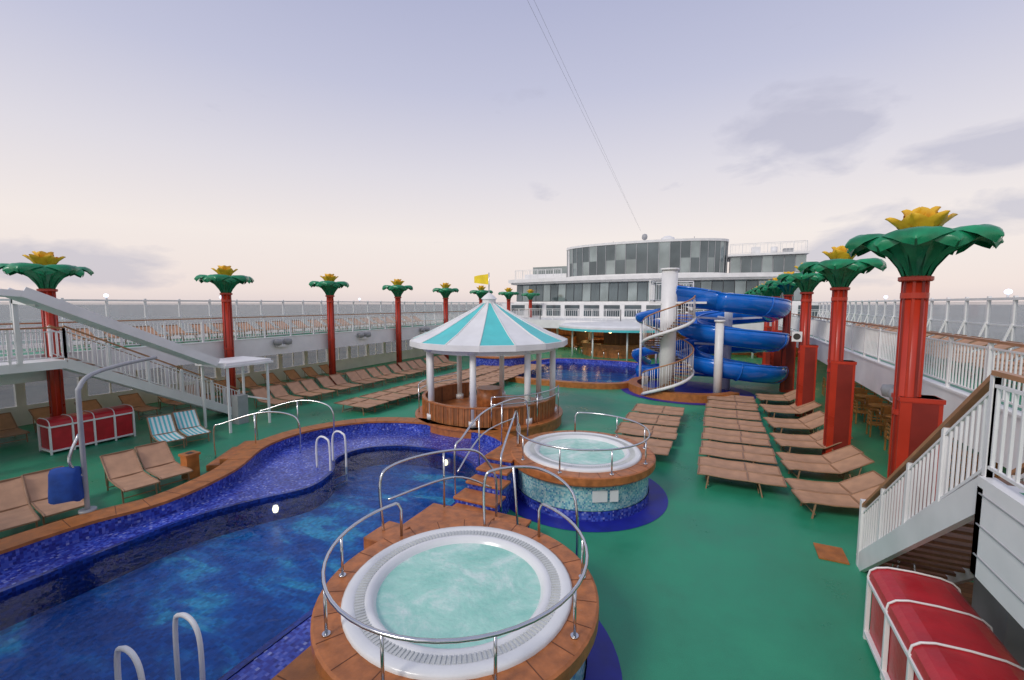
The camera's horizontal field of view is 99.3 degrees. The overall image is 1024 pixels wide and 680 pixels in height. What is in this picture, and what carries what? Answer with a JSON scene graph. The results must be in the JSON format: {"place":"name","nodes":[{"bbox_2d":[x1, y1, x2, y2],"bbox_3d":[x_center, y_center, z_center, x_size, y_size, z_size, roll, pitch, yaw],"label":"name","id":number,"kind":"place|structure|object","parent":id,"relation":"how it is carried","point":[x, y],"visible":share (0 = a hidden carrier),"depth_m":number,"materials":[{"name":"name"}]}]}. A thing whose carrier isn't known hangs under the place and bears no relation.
{"place":"outdoors","nodes":[
{"label":"outdoors","id":0,"kind":"place"},
{"bbox_2d":[0,346,1022,679],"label":"deck floor","id":1,"kind":"structure","parent":0,"point":[718,578],"depth_m":8.46,"materials":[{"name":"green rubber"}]},
{"bbox_2d":[0,412,29,443],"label":"lounge chair","id":2,"kind":"object","parent":1,"relation":"on","point":[9,427],"visible":1,"depth_m":14.85,"materials":[{"name":"beige fabric"}]},
{"bbox_2d":[0,476,40,538],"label":"lounge chair","id":3,"kind":"object","parent":1,"relation":"on","point":[16,509],"visible":0.94,"depth_m":9.11,"materials":[{"name":"beige fabric"}]},
{"bbox_2d":[0,327,67,374],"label":"stair landing","id":4,"kind":"object","parent":1,"relation":"on","point":[12,366],"visible":1,"depth_m":12.68,"materials":[{"name":"white paint"}]},
{"bbox_2d":[0,287,219,365],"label":"sloping gangway","id":5,"kind":"object","parent":4,"relation":"on","point":[27,296],"visible":1,"depth_m":12.32,"materials":[{"name":"white paint"}]},
{"bbox_2d":[28,406,49,432],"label":"lounge chair","id":6,"kind":"object","parent":1,"relation":"on","point":[39,412],"visible":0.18,"depth_m":15.80,"materials":[{"name":"beige fabric"}]},
{"bbox_2d":[0,251,93,416],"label":"flower topped column","id":7,"kind":"structure","parent":1,"relation":"on","point":[45,272],"depth_m":13.88,"materials":[{"name":"red paint"}]},
{"bbox_2d":[21,466,83,524],"bbox_3d":[-9.958,3.422,9.489,1.811,0.828,0.689,3,6,33],"label":"lounge chair","id":8,"kind":"object","parent":1,"relation":"on","point":[36,482],"visible":0.54,"depth_m":9.46,"materials":[{"name":"beige fabric"}]},
{"bbox_2d":[37,404,135,454],"bbox_3d":[-13.976,2.879,14.377,0.862,1.102,2.160,2,5,26],"label":"towel bin","id":9,"kind":"object","parent":1,"relation":"on","point":[59,433],"visible":0.95,"depth_m":14.10,"materials":[{"name":"red plastic"}]},
{"bbox_2d":[74,399,102,410],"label":"lounge chair","id":10,"kind":"object","parent":1,"relation":"on","point":[92,404],"visible":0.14,"depth_m":17.11,"materials":[{"name":"beige fabric"}]},
{"bbox_2d":[99,449,159,503],"bbox_3d":[-9.380,3.324,10.683,1.811,0.828,0.689,3,6,34],"label":"lounge chair","id":11,"kind":"object","parent":1,"relation":"on","point":[124,471],"visible":0.98,"depth_m":10.81,"materials":[{"name":"beige fabric"}]},
{"bbox_2d":[118,393,159,419],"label":"lounge chair","id":12,"kind":"object","parent":1,"relation":"on","point":[135,401],"visible":0.78,"depth_m":18.12,"materials":[{"name":"beige fabric"}]},
{"bbox_2d":[47,325,239,414],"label":"promenade staircase","id":13,"kind":"structure","parent":1,"relation":"on","point":[118,377],"depth_m":15.18,"materials":[{"name":"metal"}]},
{"bbox_2d":[134,441,192,490],"bbox_3d":[-9.098,3.268,11.369,1.811,0.828,0.689,3,6,34],"label":"lounge chair","id":14,"kind":"object","parent":1,"relation":"on","point":[157,460],"visible":0.91,"depth_m":11.51,"materials":[{"name":"beige fabric"}]},
{"bbox_2d":[146,413,186,447],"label":"striped lounge chair","id":15,"kind":"object","parent":1,"relation":"on","point":[162,427],"visible":0.86,"depth_m":14.39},
{"bbox_2d":[178,450,200,479],"bbox_3d":[-8.564,3.327,11.582,0.360,0.667,0.360,2,5,26],"label":"waste bin","id":16,"kind":"object","parent":1,"relation":"on","point":[189,459],"visible":0.91,"depth_m":11.50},
{"bbox_2d":[172,409,210,445],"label":"striped lounge chair","id":17,"kind":"object","parent":1,"relation":"on","point":[187,423],"visible":0.93,"depth_m":15.06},
{"bbox_2d":[0,340,425,425],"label":"hull wall","id":18,"kind":"structure","parent":1,"relation":"on","point":[21,414],"depth_m":23.83,"materials":[{"name":"metal"}]},
{"bbox_2d":[0,322,443,385],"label":"promenade deck","id":19,"kind":"structure","parent":18,"relation":"on","point":[257,345],"depth_m":20.33,"materials":[{"name":"white paint"}]},
{"bbox_2d":[0,298,512,348],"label":"glass windbreak","id":20,"kind":"object","parent":19,"relation":"on","point":[145,301],"visible":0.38,"depth_m":22.88,"materials":[{"name":"white paint"}]},
{"bbox_2d":[0,309,528,355],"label":"promenade railing","id":21,"kind":"object","parent":19,"relation":"on","point":[410,318],"visible":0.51,"depth_m":20.07,"materials":[{"name":"metal"}]},
{"bbox_2d":[194,265,253,404],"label":"flower topped column","id":22,"kind":"structure","parent":1,"relation":"on","point":[224,281],"depth_m":18.90,"materials":[{"name":"red paint"}]},
{"bbox_2d":[206,440,258,470],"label":"pool entry steps","id":23,"kind":"structure","parent":1,"relation":"on","point":[220,460],"depth_m":12.37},
{"bbox_2d":[195,356,273,432],"bbox_3d":[-10.432,1.993,16.492,1.820,2.520,1.820,2,5,26],"label":"canopy shelter","id":24,"kind":"object","parent":1,"relation":"on","point":[238,403],"visible":0.96,"depth_m":16.63,"materials":[{"name":"white paint"}]},
{"bbox_2d":[0,417,513,679],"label":"swimming pool","id":25,"kind":"structure","parent":1,"relation":"in","point":[228,555],"depth_m":8.30,"materials":[{"name":"blue tile"}]},
{"bbox_2d":[48,356,156,514],"bbox_3d":[-8.977,1.961,10.011,0.636,2.849,3.242,-1,5,-8],"label":"pool lift","id":26,"kind":"object","parent":25,"relation":"on","point":[68,484],"visible":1,"depth_m":8.63,"materials":[{"name":"grey metal"}]},
{"bbox_2d":[114,612,205,679],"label":"pool ladder","id":27,"kind":"object","parent":25,"relation":"on","point":[130,652],"visible":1,"depth_m":4.93,"materials":[{"name":"silver metal"}]},
{"bbox_2d":[315,430,347,487],"bbox_3d":[-5.027,3.337,12.132,0.577,1.517,0.606,2,5,26],"label":"pool ladder","id":28,"kind":"object","parent":25,"relation":"attached to","point":[330,466],"visible":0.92,"depth_m":12.17,"materials":[{"name":"silver metal"}]},
{"bbox_2d":[213,411,300,458],"bbox_3d":[-7.659,2.838,13.101,2.534,1.393,0.088,0,5,-5],"label":"pool entry handrail","id":29,"kind":"object","parent":1,"relation":"on","point":[295,417],"visible":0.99,"depth_m":13.06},
{"bbox_2d":[250,387,289,410],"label":"lounge chair","id":30,"kind":"object","parent":1,"relation":"on","point":[260,392],"visible":0.85,"depth_m":19.36,"materials":[{"name":"beige fabric"}]},
{"bbox_2d":[270,384,303,407],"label":"lounge chair","id":31,"kind":"object","parent":1,"relation":"on","point":[278,391],"visible":0.89,"depth_m":20.16,"materials":[{"name":"beige fabric"}]},
{"bbox_2d":[255,400,334,439],"bbox_3d":[-7.268,2.713,14.658,2.652,1.389,0.208,0,5,0],"label":"pool entry handrail","id":32,"kind":"object","parent":1,"relation":"on","point":[297,413],"visible":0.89,"depth_m":14.60,"materials":[{"name":"silver metal"}]},
{"bbox_2d":[285,381,321,402],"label":"lounge chair","id":33,"kind":"object","parent":1,"relation":"on","point":[296,388],"visible":0.91,"depth_m":20.97,"materials":[{"name":"beige fabric"}]},
{"bbox_2d":[300,378,335,399],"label":"lounge chair","id":34,"kind":"object","parent":1,"relation":"on","point":[310,385],"visible":0.88,"depth_m":21.65,"materials":[{"name":"beige fabric"}]},
{"bbox_2d":[309,273,348,384],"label":"flower topped column","id":35,"kind":"structure","parent":1,"relation":"on","point":[328,285],"depth_m":23.95,"materials":[{"name":"red paint"}]},
{"bbox_2d":[316,376,350,395],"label":"lounge chair","id":36,"kind":"object","parent":1,"relation":"on","point":[326,382],"visible":0.92,"depth_m":22.55,"materials":[{"name":"beige fabric"}]},
{"bbox_2d":[329,373,361,392],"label":"lounge chair","id":37,"kind":"object","parent":1,"relation":"on","point":[338,379],"visible":0.86,"depth_m":23.28,"materials":[{"name":"beige fabric"}]},
{"bbox_2d":[334,400,378,415],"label":"lounge chair","id":38,"kind":"object","parent":1,"relation":"on","point":[357,404],"visible":1,"depth_m":18.55,"materials":[{"name":"beige fabric"}]},
{"bbox_2d":[345,371,374,389],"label":"lounge chair","id":39,"kind":"object","parent":1,"relation":"on","point":[354,376],"visible":0.91,"depth_m":24.28,"materials":[{"name":"beige fabric"}]},
{"bbox_2d":[345,397,388,411],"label":"lounge chair","id":40,"kind":"object","parent":1,"relation":"on","point":[363,400],"visible":0.95,"depth_m":19.17,"materials":[{"name":"beige fabric"}]},
{"bbox_2d":[382,279,412,369],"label":"flower topped column","id":41,"kind":"structure","parent":1,"relation":"on","point":[397,288],"depth_m":28.98,"materials":[{"name":"red paint"}]},
{"bbox_2d":[432,283,458,359],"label":"flower topped column","id":42,"kind":"structure","parent":1,"relation":"on","point":[445,291],"depth_m":33.86,"materials":[{"name":"red paint"}]},
{"bbox_2d":[364,436,530,548],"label":"hot tub steps","id":43,"kind":"structure","parent":1,"relation":"on","point":[471,495],"depth_m":8.98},
{"bbox_2d":[378,448,497,530],"bbox_3d":[-1.271,2.724,7.779,2.326,1.493,0.273,-4,6,-37],"label":"stair handrail","id":44,"kind":"object","parent":43,"relation":"on","point":[443,479],"visible":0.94,"depth_m":7.81,"materials":[{"name":"silver metal"}]},
{"bbox_2d":[453,397,528,500],"bbox_3d":[-0.473,2.486,10.788,0.243,1.675,3.491,3,5,29],"label":"stair handrail","id":45,"kind":"object","parent":43,"relation":"attached to","point":[464,434],"visible":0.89,"depth_m":10.25,"materials":[{"name":"silver metal"}]},
{"bbox_2d":[500,411,518,511],"bbox_3d":[-0.031,2.591,9.912,0.089,1.611,2.378,1,5,9],"label":"stair handrail","id":46,"kind":"object","parent":43,"relation":"attached to","point":[508,432],"visible":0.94,"depth_m":9.13,"materials":[{"name":"silver metal"}]},
{"bbox_2d":[310,519,621,679],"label":"round hot tub","id":47,"kind":"object","parent":1,"relation":"on","point":[457,578],"visible":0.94,"depth_m":5.24,"materials":[{"name":"plastic"}]},
{"bbox_2d":[321,502,588,679],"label":"hot tub safety rail","id":48,"kind":"object","parent":47,"relation":"on","point":[382,634],"visible":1,"depth_m":4.47,"materials":[{"name":"silver metal"}]},
{"bbox_2d":[410,274,567,438],"bbox_3d":[-0.896,0.283,17.153,6.140,5.820,6.140,2,5,26],"label":"striped gazebo","id":49,"kind":"object","parent":1,"relation":"on","point":[488,326],"visible":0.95,"depth_m":15.40,"materials":[{"name":"white paint"}]},
{"bbox_2d":[491,385,558,426],"bbox_3d":[0.715,2.371,15.421,3.270,1.102,0.566,-4,6,-40],"label":"gazebo handrail","id":50,"kind":"object","parent":49,"relation":"on","point":[537,400],"visible":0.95,"depth_m":15.05,"materials":[{"name":"silver metal"}]},
{"bbox_2d":[476,355,523,365],"bbox_3d":[-0.819,1.484,32.242,4.400,0.950,4.400,2,5,26],"label":"whirlpool","id":51,"kind":"object","parent":1,"relation":"on","point":[508,360],"visible":0.27,"depth_m":30.38,"materials":[{"name":"blue tile"}]},
{"bbox_2d":[482,465,578,555],"bbox_3d":[0.304,3.039,7.298,1.568,1.951,0.483,0,5,0],"label":"stair handrail","id":52,"kind":"object","parent":1,"relation":"on","point":[515,494],"visible":0.88,"depth_m":7.10,"materials":[{"name":"silver metal"}]},
{"bbox_2d":[504,358,649,389],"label":"second swimming pool","id":53,"kind":"structure","parent":1,"relation":"in","point":[582,373],"depth_m":31.52,"materials":[{"name":"blue tile"}]},
{"bbox_2d":[509,430,667,531],"bbox_3d":[1.713,3.197,10.792,4.100,1.055,4.100,2,5,26],"label":"round hot tub","id":54,"kind":"object","parent":1,"relation":"on","point":[590,480],"visible":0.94,"depth_m":9.57,"materials":[{"name":"teal tile"}]},
{"bbox_2d":[516,412,650,475],"bbox_3d":[1.712,2.443,10.717,3.231,0.571,3.266,2,5,26],"label":"hot tub safety rail","id":55,"kind":"object","parent":54,"relation":"on","point":[575,449],"visible":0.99,"depth_m":9.79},
{"bbox_2d":[614,434,672,447],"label":"lounge chair","id":56,"kind":"object","parent":1,"relation":"on","point":[659,443],"visible":0.46,"depth_m":13.54,"materials":[{"name":"beige fabric"}]},
{"bbox_2d":[615,427,677,439],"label":"lounge chair","id":57,"kind":"object","parent":1,"relation":"on","point":[654,434],"visible":0.77,"depth_m":14.39,"materials":[{"name":"beige fabric"}]},
{"bbox_2d":[618,422,677,439],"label":"lounge chair","id":58,"kind":"object","parent":1,"relation":"on","point":[651,427],"visible":0.74,"depth_m":15.09,"materials":[{"name":"beige fabric"}]},
{"bbox_2d":[623,416,679,426],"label":"lounge chair","id":59,"kind":"object","parent":1,"relation":"on","point":[661,422],"visible":0.74,"depth_m":15.87,"materials":[{"name":"beige fabric"}]},
{"bbox_2d":[626,412,680,425],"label":"lounge chair","id":60,"kind":"object","parent":1,"relation":"on","point":[656,416],"visible":0.81,"depth_m":16.55,"materials":[{"name":"beige fabric"}]},
{"bbox_2d":[631,407,683,415],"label":"lounge chair","id":61,"kind":"object","parent":1,"relation":"on","point":[659,411],"visible":0.84,"depth_m":17.34,"materials":[{"name":"beige fabric"}]},
{"bbox_2d":[634,404,684,415],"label":"lounge chair","id":62,"kind":"object","parent":1,"relation":"on","point":[661,407],"visible":0.84,"depth_m":18.01,"materials":[{"name":"beige fabric"}]},
{"bbox_2d":[499,234,828,345],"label":"ship superstructure","id":63,"kind":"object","parent":1,"relation":"on","point":[599,282],"visible":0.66,"depth_m":45.34,"materials":[{"name":"white paint"}]},
{"bbox_2d":[551,320,797,360],"bbox_3d":[11.234,-0.222,39.249,31.640,3.200,11.520,2,5,26],"label":"poolside bar","id":64,"kind":"object","parent":1,"relation":"on","point":[620,339],"visible":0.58,"depth_m":37.67,"materials":[{"name":"white wood"}]},
{"bbox_2d":[621,376,755,404],"bbox_3d":[9.167,2.510,23.060,6.600,0.388,6.600,2,5,26],"label":"splash pool surround","id":65,"kind":"object","parent":1,"relation":"on","point":[692,393],"visible":0.8,"depth_m":21.93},
{"bbox_2d":[640,268,706,394],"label":"spiral staircase","id":66,"kind":"structure","parent":65,"relation":"on","point":[669,325],"depth_m":21.25,"materials":[{"name":"metal"}]},
{"bbox_2d":[631,285,790,392],"bbox_3d":[10.503,-0.097,24.036,8.236,5.575,7.116,2,5,26],"label":"blue spiral water slide","id":67,"kind":"object","parent":1,"relation":"on","point":[708,334],"visible":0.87,"depth_m":21.12,"materials":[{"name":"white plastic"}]},
{"bbox_2d":[705,403,757,410],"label":"lounge chair","id":68,"kind":"object","parent":1,"relation":"on","point":[738,407],"visible":0.84,"depth_m":18.06,"materials":[{"name":"beige fabric"}]},
{"bbox_2d":[705,408,759,415],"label":"lounge chair","id":69,"kind":"object","parent":1,"relation":"on","point":[748,413],"visible":0.88,"depth_m":17.27,"materials":[{"name":"beige fabric"}]},
{"bbox_2d":[704,411,761,420],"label":"lounge chair","id":70,"kind":"object","parent":1,"relation":"on","point":[728,415],"visible":0.82,"depth_m":16.61,"materials":[{"name":"beige fabric"}]},
{"bbox_2d":[703,416,763,431],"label":"lounge chair","id":71,"kind":"object","parent":1,"relation":"on","point":[734,421],"visible":0.8,"depth_m":15.85,"materials":[{"name":"beige fabric"}]},
{"bbox_2d":[703,421,765,432],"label":"lounge chair","id":72,"kind":"object","parent":1,"relation":"on","point":[711,424],"visible":0.81,"depth_m":15.17,"materials":[{"name":"beige fabric"}]},
{"bbox_2d":[701,432,770,446],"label":"lounge chair","id":73,"kind":"object","parent":1,"relation":"on","point":[739,439],"visible":0.82,"depth_m":13.75,"materials":[{"name":"beige fabric"}]},
{"bbox_2d":[703,427,769,445],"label":"lounge chair","id":74,"kind":"object","parent":1,"relation":"on","point":[735,433],"visible":0.77,"depth_m":14.39,"materials":[{"name":"beige fabric"}]},
{"bbox_2d":[699,447,776,464],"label":"lounge chair","id":75,"kind":"object","parent":1,"relation":"on","point":[746,456],"visible":0.84,"depth_m":12.29,"materials":[{"name":"beige fabric"}]},
{"bbox_2d":[701,440,775,463],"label":"lounge chair","id":76,"kind":"object","parent":1,"relation":"on","point":[742,448],"visible":0.79,"depth_m":12.94,"materials":[{"name":"beige fabric"}]},
{"bbox_2d":[698,456,781,485],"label":"lounge chair","id":77,"kind":"object","parent":1,"relation":"on","point":[750,467],"visible":0.86,"depth_m":11.50,"materials":[{"name":"beige fabric"}]},
{"bbox_2d":[697,465,786,497],"bbox_3d":[5.674,3.533,10.855,1.930,0.383,0.689,2,5,26],"label":"lounge chair","id":78,"kind":"object","parent":1,"relation":"on","point":[747,476],"visible":1,"depth_m":10.83,"materials":[{"name":"beige fabric"}]},
{"bbox_2d":[752,282,771,364],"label":"flower topped column","id":79,"kind":"structure","parent":1,"relation":"on","point":[766,355],"depth_m":32.47,"materials":[{"name":"red paint"}]},
{"bbox_2d":[757,277,781,365],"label":"flower topped column","id":80,"kind":"structure","parent":1,"relation":"on","point":[775,357],"depth_m":27.46,"materials":[{"name":"red paint"}]},
{"bbox_2d":[756,393,795,404],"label":"lounge chair","id":81,"kind":"object","parent":1,"relation":"on","point":[791,397],"visible":0.63,"depth_m":19.65,"materials":[{"name":"beige fabric"}]},
{"bbox_2d":[765,271,797,392],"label":"flower topped column","id":82,"kind":"structure","parent":1,"relation":"on","point":[788,352],"depth_m":22.51,"materials":[{"name":"red paint"}]},
{"bbox_2d":[763,401,821,417],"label":"lounge chair","id":83,"kind":"object","parent":1,"relation":"on","point":[807,407],"visible":0.87,"depth_m":17.32,"materials":[{"name":"beige fabric"}]},
{"bbox_2d":[763,410,824,432],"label":"lounge chair","id":84,"kind":"object","parent":1,"relation":"on","point":[811,416],"visible":0.83,"depth_m":15.90,"materials":[{"name":"beige fabric"}]},
{"bbox_2d":[767,415,824,433],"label":"lounge chair","id":85,"kind":"object","parent":1,"relation":"on","point":[810,425],"visible":0.77,"depth_m":15.27,"materials":[{"name":"beige fabric"}]},
{"bbox_2d":[769,429,823,449],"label":"lounge chair","id":86,"kind":"object","parent":1,"relation":"on","point":[817,435],"visible":0.62,"depth_m":13.99,"materials":[{"name":"beige fabric"}]},
{"bbox_2d":[777,263,827,416],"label":"flower topped column","id":87,"kind":"structure","parent":1,"relation":"on","point":[806,283],"depth_m":17.57,"materials":[{"name":"red paint"}]},
{"bbox_2d":[774,437,852,452],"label":"lounge chair","id":88,"kind":"object","parent":1,"relation":"on","point":[818,444],"visible":0.71,"depth_m":13.31,"materials":[{"name":"beige fabric"}]},
{"bbox_2d":[775,445,863,477],"bbox_3d":[8.400,3.263,11.978,1.869,0.737,0.689,1,5,15],"label":"lounge chair","id":89,"kind":"object","parent":1,"relation":"on","point":[839,454],"visible":0.84,"depth_m":12.00,"materials":[{"name":"beige fabric"}]},
{"bbox_2d":[780,453,874,479],"bbox_3d":[8.145,3.316,11.336,1.869,0.737,0.689,1,5,15],"label":"lounge chair","id":90,"kind":"object","parent":1,"relation":"on","point":[849,463],"visible":0.88,"depth_m":11.30,"materials":[{"name":"beige fabric"}]},
{"bbox_2d":[813,542,849,564],"bbox_3d":[5.883,3.937,8.036,0.450,0.026,0.550,2,5,26],"label":"door mat","id":91,"kind":"object","parent":1,"relation":"in","point":[831,553],"depth_m":8.00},
{"bbox_2d":[784,470,886,504],"bbox_3d":[7.478,3.417,10.108,1.869,0.737,0.689,1,5,14],"label":"lounge chair","id":92,"kind":"object","parent":1,"relation":"on","point":[861,482],"visible":0.73,"depth_m":10.13,"materials":[{"name":"beige fabric"}]},
{"bbox_2d":[791,483,881,518],"bbox_3d":[7.237,3.470,9.463,1.869,0.737,0.689,1,5,14],"label":"lounge chair","id":93,"kind":"object","parent":1,"relation":"on","point":[851,500],"visible":0.62,"depth_m":9.56,"materials":[{"name":"beige fabric"}]},
{"bbox_2d":[798,245,886,454],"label":"flower topped column","id":94,"kind":"structure","parent":1,"relation":"on","point":[841,270],"depth_m":12.62,"materials":[{"name":"red paint"}]},
{"bbox_2d":[866,409,885,438],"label":"cafe chair","id":95,"kind":"object","parent":1,"relation":"on","point":[871,422],"visible":0.97,"depth_m":15.11,"materials":[{"name":"brown wood"}]},
{"bbox_2d":[778,324,1023,475],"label":"promenade deck","id":96,"kind":"structure","parent":1,"relation":"on","point":[873,374],"depth_m":9.66,"materials":[{"name":"white paint"}]},
{"bbox_2d":[778,313,1023,407],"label":"promenade railing","id":97,"kind":"object","parent":96,"relation":"on","point":[855,337],"visible":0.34,"depth_m":8.82,"materials":[{"name":"metal"}]},
{"bbox_2d":[812,295,1023,360],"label":"glass windbreak","id":98,"kind":"object","parent":96,"relation":"on","point":[1011,330],"visible":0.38,"depth_m":16.07,"materials":[{"name":"white paint"}]},
{"bbox_2d":[933,347,1023,371],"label":"lounge chair","id":99,"kind":"object","parent":96,"relation":"on","point":[1020,349],"visible":0.29,"depth_m":10.71,"materials":[{"name":"beige fabric"}]},
{"bbox_2d":[868,570,973,605],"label":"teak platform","id":100,"kind":"structure","parent":1,"relation":"on","point":[966,588],"depth_m":6.80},
{"bbox_2d":[845,206,1004,533],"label":"flower topped column","id":101,"kind":"structure","parent":1,"relation":"on","point":[918,246],"depth_m":7.63,"materials":[{"name":"metal"}]},
{"bbox_2d":[856,375,1023,584],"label":"promenade staircase","id":102,"kind":"structure","parent":1,"relation":"on","point":[934,538],"depth_m":5.48,"materials":[{"name":"white paint"}]},
{"bbox_2d":[863,567,1023,679],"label":"towel bin","id":103,"kind":"object","parent":1,"relation":"on","point":[923,626],"visible":1,"depth_m":4.92,"materials":[{"name":"red plastic"}]},
{"bbox_2d":[970,370,1023,628],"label":"stair landing","id":104,"kind":"object","parent":1,"relation":"on","point":[997,563],"visible":1,"depth_m":3.86,"materials":[{"name":"white paint"}]},
{"bbox_2d":[0,304,1023,407],"bbox_3d":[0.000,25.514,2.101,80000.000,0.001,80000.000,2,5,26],"label":"sea water","id":105,"kind":"structure","parent":0,"point":[37,392],"depth_m":728.76,"materials":[{"name":"grey liquid"}]},
{"bbox_2d":[0,0,1023,304],"label":"sky","id":106,"kind":"structure","parent":0,"point":[151,147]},
{"bbox_2d":[972,576,1023,667],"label":"wall","id":107,"kind":"structure","parent":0,"point":[994,613],"depth_m":5.48,"materials":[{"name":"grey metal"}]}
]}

